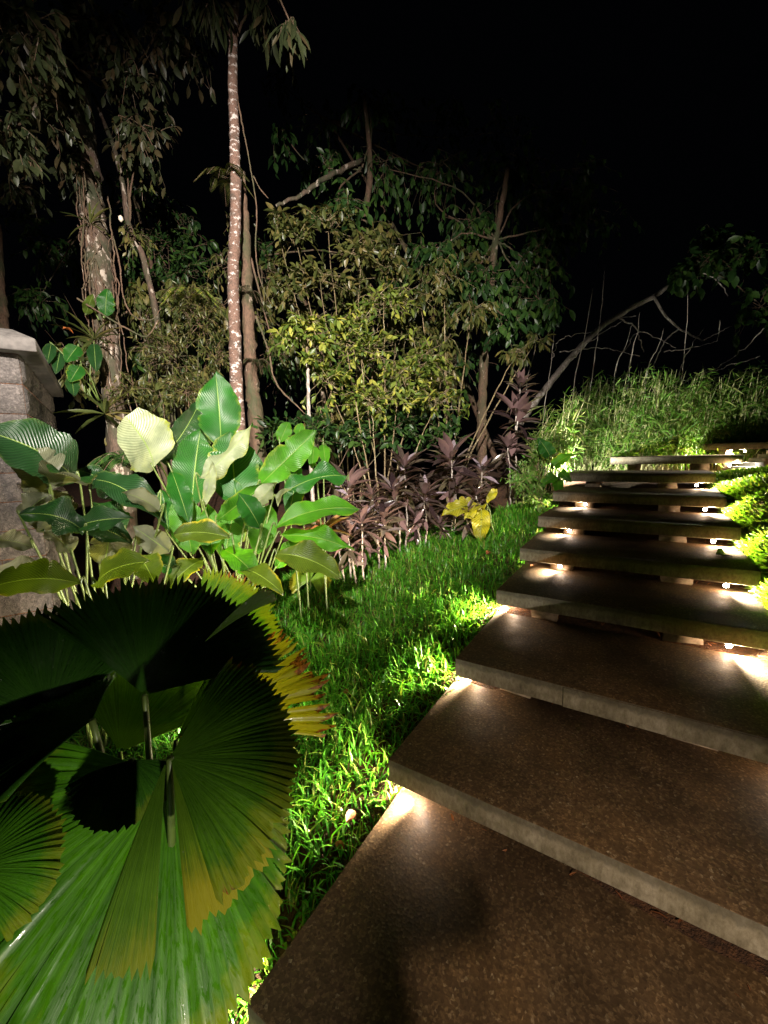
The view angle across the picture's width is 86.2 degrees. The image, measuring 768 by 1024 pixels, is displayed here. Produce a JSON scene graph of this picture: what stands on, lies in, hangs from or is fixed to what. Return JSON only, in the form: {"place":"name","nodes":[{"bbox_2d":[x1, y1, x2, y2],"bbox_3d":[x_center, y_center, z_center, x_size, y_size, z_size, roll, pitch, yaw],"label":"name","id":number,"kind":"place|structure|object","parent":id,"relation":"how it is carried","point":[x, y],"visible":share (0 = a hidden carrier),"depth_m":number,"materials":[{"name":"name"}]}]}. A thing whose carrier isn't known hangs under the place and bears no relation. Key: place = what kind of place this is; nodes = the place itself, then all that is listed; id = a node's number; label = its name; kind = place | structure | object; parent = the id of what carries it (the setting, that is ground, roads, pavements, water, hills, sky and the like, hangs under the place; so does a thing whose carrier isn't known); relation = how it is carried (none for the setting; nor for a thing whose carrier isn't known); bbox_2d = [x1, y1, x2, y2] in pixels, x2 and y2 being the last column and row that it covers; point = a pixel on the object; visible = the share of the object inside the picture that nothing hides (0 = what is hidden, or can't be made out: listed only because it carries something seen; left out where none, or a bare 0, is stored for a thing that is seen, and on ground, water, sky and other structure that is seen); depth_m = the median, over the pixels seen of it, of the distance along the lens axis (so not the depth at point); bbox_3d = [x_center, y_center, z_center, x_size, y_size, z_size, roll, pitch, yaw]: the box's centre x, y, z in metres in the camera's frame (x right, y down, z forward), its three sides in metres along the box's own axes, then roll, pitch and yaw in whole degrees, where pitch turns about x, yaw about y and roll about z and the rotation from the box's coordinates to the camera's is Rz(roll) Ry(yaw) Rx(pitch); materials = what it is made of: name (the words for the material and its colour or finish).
{"place":"outdoors","nodes":[
{"label":"outdoors","id":0,"kind":"place"},
{"bbox_2d":[67,494,558,1023],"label":"grass","id":1,"kind":"structure","parent":0,"point":[465,566],"depth_m":2.80,"materials":[{"name":"green plant"}]},
{"bbox_2d":[87,450,172,473],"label":"fern","id":2,"kind":"object","parent":1,"relation":"on","point":[113,458],"visible":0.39,"depth_m":3.34,"materials":[{"name":"green plant"}]},
{"bbox_2d":[302,515,349,535],"bbox_3d":[-0.554,0.196,3.601,0.506,0.372,0.467,-6,9,-32],"label":"bromeliad","id":3,"kind":"object","parent":1,"relation":"on","point":[334,520],"visible":0.3,"depth_m":3.59,"materials":[{"name":"orange plant"}]},
{"bbox_2d":[335,840,344,848],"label":"fallen leaf","id":4,"kind":"object","parent":1,"relation":"on","point":[338,842],"visible":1,"depth_m":1.63,"materials":[{"name":"brown plant"}]},
{"bbox_2d":[346,809,355,822],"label":"fallen leaf","id":5,"kind":"object","parent":1,"relation":"on","point":[350,814],"visible":1,"depth_m":1.71,"materials":[{"name":"beige plant"}]},
{"bbox_2d":[0,0,767,463],"label":"sky","id":6,"kind":"structure","parent":0,"point":[672,94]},
{"bbox_2d":[63,453,767,1023],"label":"ground","id":7,"kind":"structure","parent":0,"point":[713,943],"depth_m":2.94,"materials":[{"name":"soil"}]},
{"bbox_2d":[0,224,9,328],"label":"dark edge tree","id":8,"kind":"object","parent":7,"relation":"on","point":[4,317],"visible":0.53,"depth_m":5.98,"materials":[{"name":"brown plant"}]},
{"bbox_2d":[0,328,78,725],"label":"stone pillar","id":9,"kind":"structure","parent":7,"relation":"on","point":[30,386],"depth_m":2.36,"materials":[{"name":"stone"}]},
{"bbox_2d":[0,418,173,752],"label":"calathea","id":10,"kind":"object","parent":7,"relation":"on","point":[38,457],"visible":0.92,"depth_m":1.98,"materials":[{"name":"green plant"}]},
{"bbox_2d":[0,0,220,580],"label":"thick mossy tree","id":11,"kind":"object","parent":7,"relation":"on","point":[47,71],"visible":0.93,"depth_m":4.64,"materials":[{"name":"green plant"}]},
{"bbox_2d":[42,341,102,400],"bbox_3d":[-3.283,-1.531,4.370,0.417,0.644,0.418,0,8,11],"label":"climbing philodendron","id":12,"kind":"object","parent":11,"relation":"attached to","point":[74,373],"visible":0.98,"depth_m":4.28,"materials":[{"name":"green plant"}]},
{"bbox_2d":[53,201,110,236],"bbox_3d":[-3.525,-3.403,4.826,0.580,0.435,0.583,-6,9,-28],"label":"epiphyte","id":13,"kind":"object","parent":11,"relation":"attached to","point":[98,213],"visible":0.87,"depth_m":4.81,"materials":[{"name":"green plant"}]},
{"bbox_2d":[81,164,85,291],"bbox_3d":[-3.523,-3.354,4.811,0.060,1.546,0.243,-1,8,4],"label":"liana","id":14,"kind":"object","parent":11,"relation":"hanging from","point":[83,225],"visible":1,"depth_m":4.80,"materials":[{"name":"brown plant"}]},
{"bbox_2d":[52,310,123,351],"bbox_3d":[-3.369,-2.002,4.683,0.736,0.436,0.619,-6,9,-33],"label":"epiphyte","id":15,"kind":"object","parent":11,"relation":"attached to","point":[101,333],"visible":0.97,"depth_m":4.64,"materials":[{"name":"green plant"}]},
{"bbox_2d":[76,298,158,337],"bbox_3d":[-2.986,-2.185,4.598,0.925,0.466,0.064,-1,8,4],"label":"liana","id":16,"kind":"object","parent":11,"relation":"hanging from","point":[140,335],"visible":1,"depth_m":4.60,"materials":[{"name":"brown plant"}]},
{"bbox_2d":[112,235,160,320],"bbox_3d":[-2.916,-2.737,4.785,0.565,1.016,0.118,0,8,12],"label":"liana","id":17,"kind":"object","parent":11,"relation":"hanging from","point":[122,286],"visible":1,"depth_m":4.78,"materials":[{"name":"brown plant"}]},
{"bbox_2d":[0,195,222,466],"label":"tree","id":18,"kind":"object","parent":7,"relation":"on","point":[179,255],"visible":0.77,"depth_m":7.08,"materials":[{"name":"green plant"}]},
{"bbox_2d":[6,165,228,505],"bbox_3d":[-4.499,-3.051,7.407,3.936,6.468,2.220,-1,8,0],"label":"background tree","id":19,"kind":"object","parent":7,"relation":"on","point":[60,254],"visible":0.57,"depth_m":7.28,"materials":[{"name":"green plant"}]},
{"bbox_2d":[91,92,187,557],"bbox_3d":[-3.141,-2.445,5.661,0.707,6.176,1.134,-9,11,-43],"label":"thin crooked tree","id":20,"kind":"object","parent":7,"relation":"on","point":[132,241],"visible":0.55,"depth_m":5.38,"materials":[{"name":"brown plant"}]},
{"bbox_2d":[54,277,228,550],"bbox_3d":[-3.271,-1.240,5.531,2.664,3.898,1.430,-1,8,0],"label":"background tree","id":21,"kind":"object","parent":7,"relation":"on","point":[137,300],"visible":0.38,"depth_m":5.55,"materials":[{"name":"green plant"}]},
{"bbox_2d":[54,389,139,433],"bbox_3d":[-3.151,-1.128,4.648,0.768,0.520,0.743,-1,8,0],"label":"epiphyte","id":22,"kind":"object","parent":21,"relation":"attached to","point":[104,406],"visible":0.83,"depth_m":4.61,"materials":[{"name":"green plant"}]},
{"bbox_2d":[82,289,114,319],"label":"leaves","id":23,"kind":"object","parent":21,"relation":"attached to","point":[105,304],"visible":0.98,"depth_m":4.68,"materials":[{"name":"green plant"}]},
{"bbox_2d":[101,277,229,574],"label":"tree","id":24,"kind":"object","parent":7,"relation":"on","point":[153,339],"visible":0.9,"depth_m":4.88,"materials":[{"name":"green plant"}]},
{"bbox_2d":[160,287,218,318],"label":"yellow fern","id":25,"kind":"object","parent":24,"relation":"on","point":[205,292],"visible":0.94,"depth_m":4.72,"materials":[{"name":"brown plant"}]},
{"bbox_2d":[0,567,337,1023],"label":"fan palm","id":26,"kind":"object","parent":7,"relation":"on","point":[133,890],"visible":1,"depth_m":0.83,"materials":[{"name":"green plant"}]},
{"bbox_2d":[117,371,359,595],"bbox_3d":[-1.042,0.079,2.685,1.750,2.185,1.036,3,9,26],"label":"calathea","id":27,"kind":"object","parent":7,"relation":"on","point":[236,474],"visible":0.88,"depth_m":2.69,"materials":[{"name":"green plant"}]},
{"bbox_2d":[172,0,310,551],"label":"slim lichen tree","id":28,"kind":"object","parent":7,"relation":"on","point":[292,38],"visible":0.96,"depth_m":4.53,"materials":[{"name":"brown plant"}]},
{"bbox_2d":[194,163,254,203],"bbox_3d":[-1.772,-3.706,4.591,0.579,0.270,0.525,1,8,17],"label":"trunk fern","id":29,"kind":"object","parent":28,"relation":"attached to","point":[224,181],"visible":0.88,"depth_m":4.59,"materials":[{"name":"green plant"}]},
{"bbox_2d":[237,99,270,303],"bbox_3d":[-1.436,-3.403,4.498,0.091,2.233,0.452,-7,10,-37],"label":"liana","id":30,"kind":"object","parent":28,"relation":"hanging from","point":[254,194],"visible":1,"depth_m":4.50,"materials":[{"name":"brown plant"}]},
{"bbox_2d":[255,315,304,413],"bbox_3d":[-1.119,-1.580,4.395,0.557,1.070,0.047,2,8,21],"label":"liana","id":31,"kind":"object","parent":28,"relation":"hanging from","point":[273,376],"visible":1,"depth_m":4.41,"materials":[{"name":"brown plant"}]},
{"bbox_2d":[203,171,296,562],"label":"brown shaggy tree","id":32,"kind":"object","parent":7,"relation":"on","point":[252,382],"visible":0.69,"depth_m":4.92,"materials":[{"name":"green plant"}]},
{"bbox_2d":[224,285,270,312],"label":"trunk fern","id":33,"kind":"object","parent":32,"relation":"attached to","point":[245,290],"visible":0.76,"depth_m":4.86,"materials":[{"name":"green plant"}]},
{"bbox_2d":[242,358,274,382],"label":"trunk fern","id":34,"kind":"object","parent":32,"relation":"attached to","point":[264,361],"visible":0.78,"depth_m":4.79,"materials":[{"name":"green plant"}]},
{"bbox_2d":[266,310,338,526],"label":"slender stem tree","id":35,"kind":"object","parent":7,"relation":"on","point":[300,328],"visible":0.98,"depth_m":4.37,"materials":[{"name":"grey plant"}]},
{"bbox_2d":[276,422,329,620],"bbox_3d":[-0.652,0.075,3.467,0.326,1.669,0.412,-7,10,-37],"label":"oval leaf plant","id":36,"kind":"object","parent":7,"relation":"on","point":[284,432],"visible":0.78,"depth_m":3.40,"materials":[{"name":"green plant"}]},
{"bbox_2d":[289,571,331,597],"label":"young fan palm","id":37,"kind":"object","parent":7,"relation":"on","point":[317,578],"visible":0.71,"depth_m":3.90,"materials":[{"name":"green plant"}]},
{"bbox_2d":[268,84,395,499],"bbox_3d":[-0.804,-3.651,6.733,2.202,6.993,2.111,-1,8,0],"label":"faint background tree","id":38,"kind":"object","parent":7,"relation":"on","point":[323,174],"visible":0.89,"depth_m":6.66,"materials":[{"name":"green plant"}]},
{"bbox_2d":[317,461,375,584],"bbox_3d":[-0.375,0.120,3.962,0.648,1.232,0.537,-8,10,-38],"label":"cordyline","id":39,"kind":"object","parent":7,"relation":"on","point":[356,475],"visible":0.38,"depth_m":3.90,"materials":[{"name":"purple plant"}]},
{"bbox_2d":[263,189,438,526],"bbox_3d":[-0.383,-1.897,5.526,2.272,4.276,0.972,-3,8,-14],"label":"branching shrub","id":40,"kind":"object","parent":7,"relation":"on","point":[364,249],"visible":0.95,"depth_m":5.22,"materials":[{"name":"green plant"}]},
{"bbox_2d":[330,500,387,590],"bbox_3d":[-0.234,0.330,3.829,0.533,0.850,0.599,2,8,21],"label":"cordyline","id":41,"kind":"object","parent":7,"relation":"on","point":[348,527],"visible":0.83,"depth_m":3.81,"materials":[{"name":"purple plant"}]},
{"bbox_2d":[225,228,498,475],"bbox_3d":[-0.486,-2.527,6.881,4.645,4.601,2.457,-1,8,0],"label":"background tree","id":42,"kind":"object","parent":7,"relation":"on","point":[267,247],"visible":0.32,"depth_m":6.72,"materials":[{"name":"green plant"}]},
{"bbox_2d":[252,404,473,547],"bbox_3d":[-0.170,-0.298,4.731,2.558,1.855,0.865,-3,8,-9],"label":"dark leafy shrub","id":43,"kind":"object","parent":7,"relation":"on","point":[408,429],"visible":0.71,"depth_m":4.66,"materials":[{"name":"green plant"}]},
{"bbox_2d":[252,221,489,495],"bbox_3d":[0.045,-2.110,6.271,3.890,4.605,1.828,-5,9,-22],"label":"background tree","id":44,"kind":"object","parent":7,"relation":"on","point":[390,236],"visible":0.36,"depth_m":5.96,"materials":[{"name":"green plant"}]},
{"bbox_2d":[356,480,405,569],"bbox_3d":[-0.032,0.155,4.015,0.411,0.947,0.553,-8,10,-41],"label":"cordyline","id":45,"kind":"object","parent":7,"relation":"on","point":[385,513],"visible":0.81,"depth_m":3.99,"materials":[{"name":"purple plant"}]},
{"bbox_2d":[300,271,470,550],"bbox_3d":[0.046,-1.173,4.795,1.961,3.214,1.007,-1,8,0],"label":"yellow green shrub","id":46,"kind":"object","parent":7,"relation":"on","point":[340,325],"visible":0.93,"depth_m":4.65,"materials":[{"name":"green plant"}]},
{"bbox_2d":[372,445,430,551],"bbox_3d":[0.151,-0.126,4.320,0.619,1.164,0.615,6,11,43],"label":"cordyline","id":47,"kind":"object","parent":7,"relation":"on","point":[395,487],"visible":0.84,"depth_m":4.29,"materials":[{"name":"purple plant"}]},
{"bbox_2d":[404,473,450,545],"bbox_3d":[0.439,0.007,4.392,0.525,0.840,0.477,-1,8,0],"label":"cordyline","id":48,"kind":"object","parent":7,"relation":"on","point":[426,489],"visible":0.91,"depth_m":4.36,"materials":[{"name":"purple plant"}]},
{"bbox_2d":[421,432,481,532],"bbox_3d":[0.769,-0.296,4.598,0.711,1.183,0.648,-4,8,-17],"label":"cordyline","id":49,"kind":"object","parent":7,"relation":"on","point":[448,448],"visible":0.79,"depth_m":4.53,"materials":[{"name":"purple plant"}]},
{"bbox_2d":[260,49,644,471],"bbox_3d":[1.578,-4.751,8.535,7.499,8.018,1.992,-1,8,0],"label":"background tree","id":50,"kind":"object","parent":7,"relation":"on","point":[396,113],"visible":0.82,"depth_m":8.22,"materials":[{"name":"green plant"}]},
{"bbox_2d":[429,498,481,540],"bbox_3d":[0.771,0.124,4.429,0.607,0.552,0.317,3,9,29],"label":"cordyline","id":51,"kind":"object","parent":7,"relation":"on","point":[465,529],"visible":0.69,"depth_m":4.41,"materials":[{"name":"purple plant"}]},
{"bbox_2d":[441,488,497,542],"bbox_3d":[0.929,0.032,4.377,0.659,0.530,0.413,-1,8,0],"label":"yellow plant","id":52,"kind":"object","parent":7,"relation":"on","point":[479,527],"visible":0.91,"depth_m":4.31,"materials":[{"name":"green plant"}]},
{"bbox_2d":[399,254,555,504],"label":"olive tree","id":53,"kind":"object","parent":7,"relation":"on","point":[439,278],"visible":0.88,"depth_m":5.48,"materials":[{"name":"green plant"}]},
{"bbox_2d":[465,454,498,508],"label":"cordyline","id":54,"kind":"object","parent":7,"relation":"on","point":[484,465],"visible":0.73,"depth_m":4.67,"materials":[{"name":"purple plant"}]},
{"bbox_2d":[353,126,617,486],"bbox_3d":[1.896,-3.440,6.788,4.718,6.008,2.800,-1,8,0],"label":"cascading tree","id":55,"kind":"object","parent":7,"relation":"on","point":[481,231],"visible":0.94,"depth_m":6.52,"materials":[{"name":"green plant"}]},
{"bbox_2d":[247,787,767,1023],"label":"concrete step","id":56,"kind":"object","parent":7,"relation":"on","point":[426,911],"visible":0.88,"depth_m":1.21,"materials":[{"name":"brown concrete"}]},
{"bbox_2d":[488,368,547,503],"bbox_3d":[1.707,-0.943,5.188,0.793,1.708,0.652,-1,8,0],"label":"cordyline","id":57,"kind":"object","parent":7,"relation":"on","point":[518,406],"visible":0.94,"depth_m":5.12,"materials":[{"name":"purple plant"}]},
{"bbox_2d":[500,421,577,513],"bbox_3d":[1.976,-0.576,5.168,0.669,1.126,1.461,5,10,40],"label":"fine leaved shrub","id":58,"kind":"object","parent":7,"relation":"on","point":[523,482],"visible":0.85,"depth_m":4.93,"materials":[{"name":"green plant"}]},
{"bbox_2d":[537,438,572,492],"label":"heart leaf plant","id":59,"kind":"object","parent":7,"relation":"on","point":[547,448],"visible":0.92,"depth_m":4.91,"materials":[{"name":"green plant"}]},
{"bbox_2d":[389,677,767,959],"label":"concrete step","id":60,"kind":"object","parent":7,"relation":"on","point":[675,827],"visible":0.84,"depth_m":1.54,"materials":[{"name":"brown concrete"}]},
{"bbox_2d":[451,505,767,995],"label":"leaf litter","id":61,"kind":"object","parent":7,"relation":"on","point":[571,874],"visible":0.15,"depth_m":2.18,"materials":[{"name":"brown plant"}]},
{"bbox_2d":[456,612,767,763],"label":"concrete step","id":62,"kind":"object","parent":7,"relation":"on","point":[712,699],"visible":0.9,"depth_m":2.04,"materials":[{"name":"brown concrete"}]},
{"bbox_2d":[496,564,767,650],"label":"concrete step","id":63,"kind":"object","parent":7,"relation":"on","point":[693,613],"visible":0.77,"depth_m":2.59,"materials":[{"name":"concrete"}]},
{"bbox_2d":[538,507,740,542],"bbox_3d":[2.313,0.184,3.872,1.486,0.313,0.781,4,9,32],"label":"concrete step","id":64,"kind":"object","parent":7,"relation":"on","point":[672,526],"visible":0.75,"depth_m":3.60,"materials":[{"name":"brown concrete"}]},
{"bbox_2d":[553,486,726,511],"bbox_3d":[2.700,-0.072,4.454,1.486,0.320,0.781,4,9,34],"label":"concrete step","id":65,"kind":"object","parent":7,"relation":"on","point":[668,500],"visible":0.76,"depth_m":4.16,"materials":[{"name":"concrete"}]},
{"bbox_2d":[520,532,760,586],"bbox_3d":[1.953,0.431,3.318,1.486,0.299,0.781,4,9,32],"label":"concrete step","id":66,"kind":"object","parent":7,"relation":"on","point":[678,562],"visible":0.77,"depth_m":3.07,"materials":[{"name":"concrete"}]},
{"bbox_2d":[716,548,732,556],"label":"fallen leaf","id":67,"kind":"object","parent":66,"relation":"on","point":[720,551],"visible":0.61,"depth_m":2.97,"materials":[{"name":"green plant"}]},
{"bbox_2d":[569,470,715,488],"bbox_3d":[3.115,-0.326,5.100,1.486,0.350,0.781,4,9,32],"label":"concrete step","id":68,"kind":"object","parent":7,"relation":"on","point":[670,479],"visible":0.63,"depth_m":4.77,"materials":[{"name":"grey concrete"}]},
{"bbox_2d":[518,223,767,425],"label":"leaning pale tree","id":69,"kind":"object","parent":7,"relation":"on","point":[684,275],"visible":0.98,"depth_m":8.22,"materials":[{"name":"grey plant"}]},
{"bbox_2d":[522,361,767,482],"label":"bamboo grass","id":70,"kind":"structure","parent":7,"relation":"on","point":[655,430],"depth_m":6.80,"materials":[{"name":"green plant"}]},
{"bbox_2d":[523,266,763,434],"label":"bare branches","id":71,"kind":"object","parent":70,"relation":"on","point":[684,349],"visible":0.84,"depth_m":7.04,"materials":[{"name":"grey plant"}]},
{"bbox_2d":[610,454,743,470],"bbox_3d":[4.121,-0.605,5.944,1.486,0.412,0.781,3,9,27],"label":"concrete step","id":72,"kind":"object","parent":7,"relation":"on","point":[699,462],"visible":0.75,"depth_m":5.57,"materials":[{"name":"concrete"}]},
{"bbox_2d":[695,442,767,470],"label":"concrete step","id":73,"kind":"object","parent":7,"relation":"on","point":[723,448],"visible":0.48,"depth_m":6.59,"materials":[{"name":"brown concrete"}]},
{"bbox_2d":[703,465,767,608],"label":"hedge","id":74,"kind":"object","parent":7,"relation":"on","point":[744,491],"visible":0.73,"depth_m":3.42,"materials":[{"name":"green plant"}]},
{"bbox_2d":[707,360,767,431],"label":"bank shrub","id":75,"kind":"object","parent":7,"relation":"on","point":[755,375],"visible":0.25,"depth_m":7.24,"materials":[{"name":"green plant"}]},
{"bbox_2d":[730,450,767,468],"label":"stone edging","id":76,"kind":"object","parent":7,"relation":"on","point":[761,460],"visible":0.38,"depth_m":6.01,"materials":[{"name":"white stone"}]}
]}

